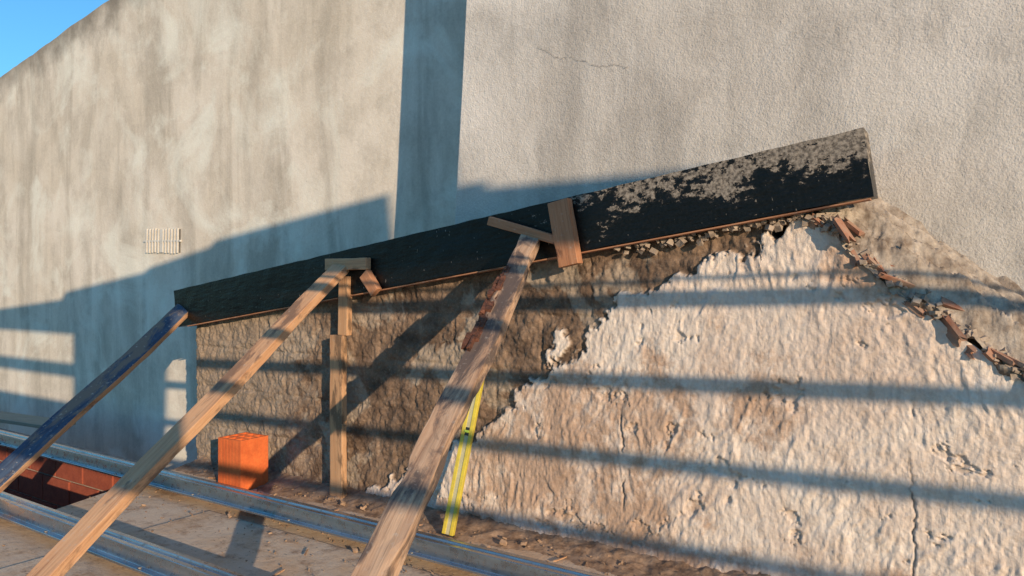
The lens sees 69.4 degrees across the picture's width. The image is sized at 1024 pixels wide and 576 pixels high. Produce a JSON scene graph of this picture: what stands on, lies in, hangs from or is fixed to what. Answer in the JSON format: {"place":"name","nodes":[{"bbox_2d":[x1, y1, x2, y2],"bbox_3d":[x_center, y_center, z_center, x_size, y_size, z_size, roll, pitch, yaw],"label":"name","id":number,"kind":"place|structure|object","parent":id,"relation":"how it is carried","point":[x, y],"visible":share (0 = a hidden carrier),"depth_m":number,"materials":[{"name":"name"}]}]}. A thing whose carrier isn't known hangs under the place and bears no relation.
{"place":"outdoors","nodes":[
{"label":"outdoors","id":0,"kind":"place"},
{"bbox_2d":[0,0,107,76],"label":"sky","id":1,"kind":"structure","parent":0,"point":[26,26],"materials":[{"name":"blue"}]},
{"label":"ground","id":2,"kind":"structure","parent":0,"visible":0},
{"bbox_2d":[0,428,171,508],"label":"brick parapet","id":3,"kind":"structure","parent":2,"relation":"on","point":[52,484],"depth_m":4.07,"materials":[{"name":"red brick"}]},
{"bbox_2d":[0,411,75,427],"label":"grey plank","id":4,"kind":"object","parent":3,"relation":"on","point":[22,420],"visible":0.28,"depth_m":4.79,"materials":[{"name":"grey wood"}]},
{"bbox_2d":[0,470,616,575],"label":"plywood deck","id":5,"kind":"structure","parent":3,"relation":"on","point":[24,551],"depth_m":2.59,"materials":[{"name":"brown wood"}]},
{"bbox_2d":[0,304,187,492],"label":"timber strut","id":6,"kind":"object","parent":5,"relation":"on","point":[32,448],"visible":0.98,"depth_m":3.24,"materials":[{"name":"blue wood"}]},
{"bbox_2d":[174,127,877,326],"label":"black roof beam","id":7,"kind":"structure","parent":6,"relation":"on","point":[819,172],"depth_m":2.43,"materials":[{"name":"paint"}]},
{"bbox_2d":[325,258,370,269],"bbox_3d":[-0.690,-0.100,3.101,0.245,0.050,0.030,0,0,34],"label":"timber cleat","id":8,"kind":"object","parent":7,"relation":"attached to","point":[357,263],"visible":0.82,"depth_m":3.06,"materials":[{"name":"wood"}]},
{"bbox_2d":[360,270,381,295],"bbox_3d":[-0.578,-0.020,3.024,0.050,0.100,0.030,-45,-23,25],"label":"timber cleat","id":9,"kind":"object","parent":7,"relation":"attached to","point":[370,282],"visible":1,"depth_m":3.01,"materials":[{"name":"brown wood"}]},
{"bbox_2d":[487,217,553,243],"bbox_3d":[0.047,-0.200,2.592,0.310,0.033,0.029,18,9,30],"label":"timber cleat","id":10,"kind":"object","parent":7,"relation":"attached to","point":[544,236],"visible":0.91,"depth_m":2.59,"materials":[{"name":"brown wood"}]},
{"bbox_2d":[187,198,871,326],"bbox_3d":[-0.336,-0.023,2.899,3.198,0.029,0.029,-10,-6,34],"label":"timber edge strip","id":11,"kind":"object","parent":7,"relation":"attached to","point":[744,222],"visible":1,"depth_m":2.41,"materials":[{"name":"brown wood"}]},
{"bbox_2d":[547,198,582,267],"bbox_3d":[0.180,-0.186,2.511,0.080,0.225,0.035,-13,-7,33],"label":"timber cleat","id":12,"kind":"object","parent":7,"relation":"attached to","point":[564,232],"visible":1,"depth_m":2.49,"materials":[{"name":"brown wood"}]},
{"bbox_2d":[0,491,245,575],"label":"metal purlin","id":13,"kind":"object","parent":5,"relation":"on","point":[141,556],"visible":0.81,"depth_m":2.37,"materials":[{"name":"metal"}]},
{"bbox_2d":[26,264,348,575],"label":"timber strut","id":14,"kind":"object","parent":5,"relation":"on","point":[66,552],"visible":1,"depth_m":2.30,"materials":[{"name":"brown wood"}]},
{"bbox_2d":[218,432,267,489],"bbox_3d":[-1.220,0.786,3.358,0.156,0.225,0.151,0,0,32],"label":"hollow clay brick","id":15,"kind":"object","parent":5,"relation":"on","point":[243,460],"visible":0.82,"depth_m":3.31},
{"bbox_2d":[0,430,601,575],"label":"metal purlin","id":16,"kind":"object","parent":5,"relation":"on","point":[468,557],"visible":0.81,"depth_m":2.68,"materials":[{"name":"metal"}]},
{"bbox_2d":[2,467,661,575],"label":"scattered rubble","id":17,"kind":"object","parent":5,"relation":"on","point":[501,542],"visible":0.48,"depth_m":2.71,"materials":[{"name":"brown stone"}]},
{"bbox_2d":[156,477,587,575],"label":"wood splinters","id":18,"kind":"object","parent":5,"relation":"on","point":[279,572],"visible":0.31,"depth_m":2.45,"materials":[{"name":"brown wood"}]},
{"bbox_2d":[350,234,539,575],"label":"timber strut","id":19,"kind":"object","parent":5,"relation":"on","point":[388,546],"visible":0.94,"depth_m":1.65,"materials":[{"name":"brown wood"}]},
{"bbox_2d":[461,265,510,351],"bbox_3d":[-0.061,0.045,2.184,0.047,0.257,0.496,0,0,14],"label":"bark strip","id":20,"kind":"object","parent":19,"relation":"attached to","point":[471,338],"visible":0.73,"depth_m":2.11,"materials":[{"name":"brown wood"}]},
{"bbox_2d":[441,379,484,537],"bbox_3d":[-0.172,0.576,2.703,0.046,0.650,0.027,8,-6,21],"label":"spirit level","id":21,"kind":"object","parent":5,"relation":"on","point":[458,478],"visible":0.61,"depth_m":2.69,"materials":[{"name":"yellow metal"}]},
{"bbox_2d":[172,456,770,575],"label":"debris mound","id":22,"kind":"object","parent":5,"relation":"on","point":[491,532],"visible":0.67,"depth_m":2.66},
{"bbox_2d":[330,335,346,498],"bbox_3d":[-0.739,0.550,3.147,0.076,0.700,0.031,0,0,34],"label":"timber post","id":23,"kind":"object","parent":22,"relation":"on","point":[338,415],"visible":0.98,"depth_m":3.13,"materials":[{"name":"brown wood"}]},
{"bbox_2d":[338,276,351,335],"bbox_3d":[-0.707,0.075,3.135,0.056,0.250,0.030,3,3,34],"label":"timber post","id":24,"kind":"object","parent":23,"relation":"on","point":[344,311],"visible":0.92,"depth_m":3.12,"materials":[{"name":"brown wood"}]},
{"bbox_2d":[196,214,1023,575],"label":"old plaster wall","id":25,"kind":"structure","parent":5,"relation":"on","point":[794,398],"depth_m":2.32,"materials":[{"name":"beige paint"}]},
{"bbox_2d":[766,196,1023,381],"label":"mortar verge","id":26,"kind":"structure","parent":25,"relation":"on","point":[910,249],"depth_m":2.01,"materials":[{"name":"beige concrete"}]},
{"bbox_2d":[613,206,1022,374],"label":"verge rubble","id":27,"kind":"object","parent":26,"relation":"on","point":[825,215],"visible":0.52,"depth_m":2.10,"materials":[{"name":"beige stone"}]},
{"bbox_2d":[803,213,1023,377],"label":"broken roof tiles","id":28,"kind":"object","parent":26,"relation":"attached to","point":[955,336],"visible":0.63,"depth_m":1.97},
{"bbox_2d":[0,0,465,468],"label":"neighbouring house wall","id":29,"kind":"structure","parent":2,"relation":"on","point":[230,138],"depth_m":4.99,"materials":[{"name":"beige paint"}]},
{"bbox_2d":[143,228,181,253],"bbox_3d":[-2.424,-0.327,5.130,0.454,0.175,0.024,2,1,34],"label":"vent grille","id":30,"kind":"object","parent":29,"relation":"attached to","point":[167,240],"visible":1,"depth_m":5.11,"materials":[{"name":"plastic"}]},
{"bbox_2d":[455,0,1023,351],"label":"rendered house wall","id":31,"kind":"structure","parent":2,"relation":"on","point":[928,95],"depth_m":2.43,"materials":[{"name":"grey paint"}]}
]}

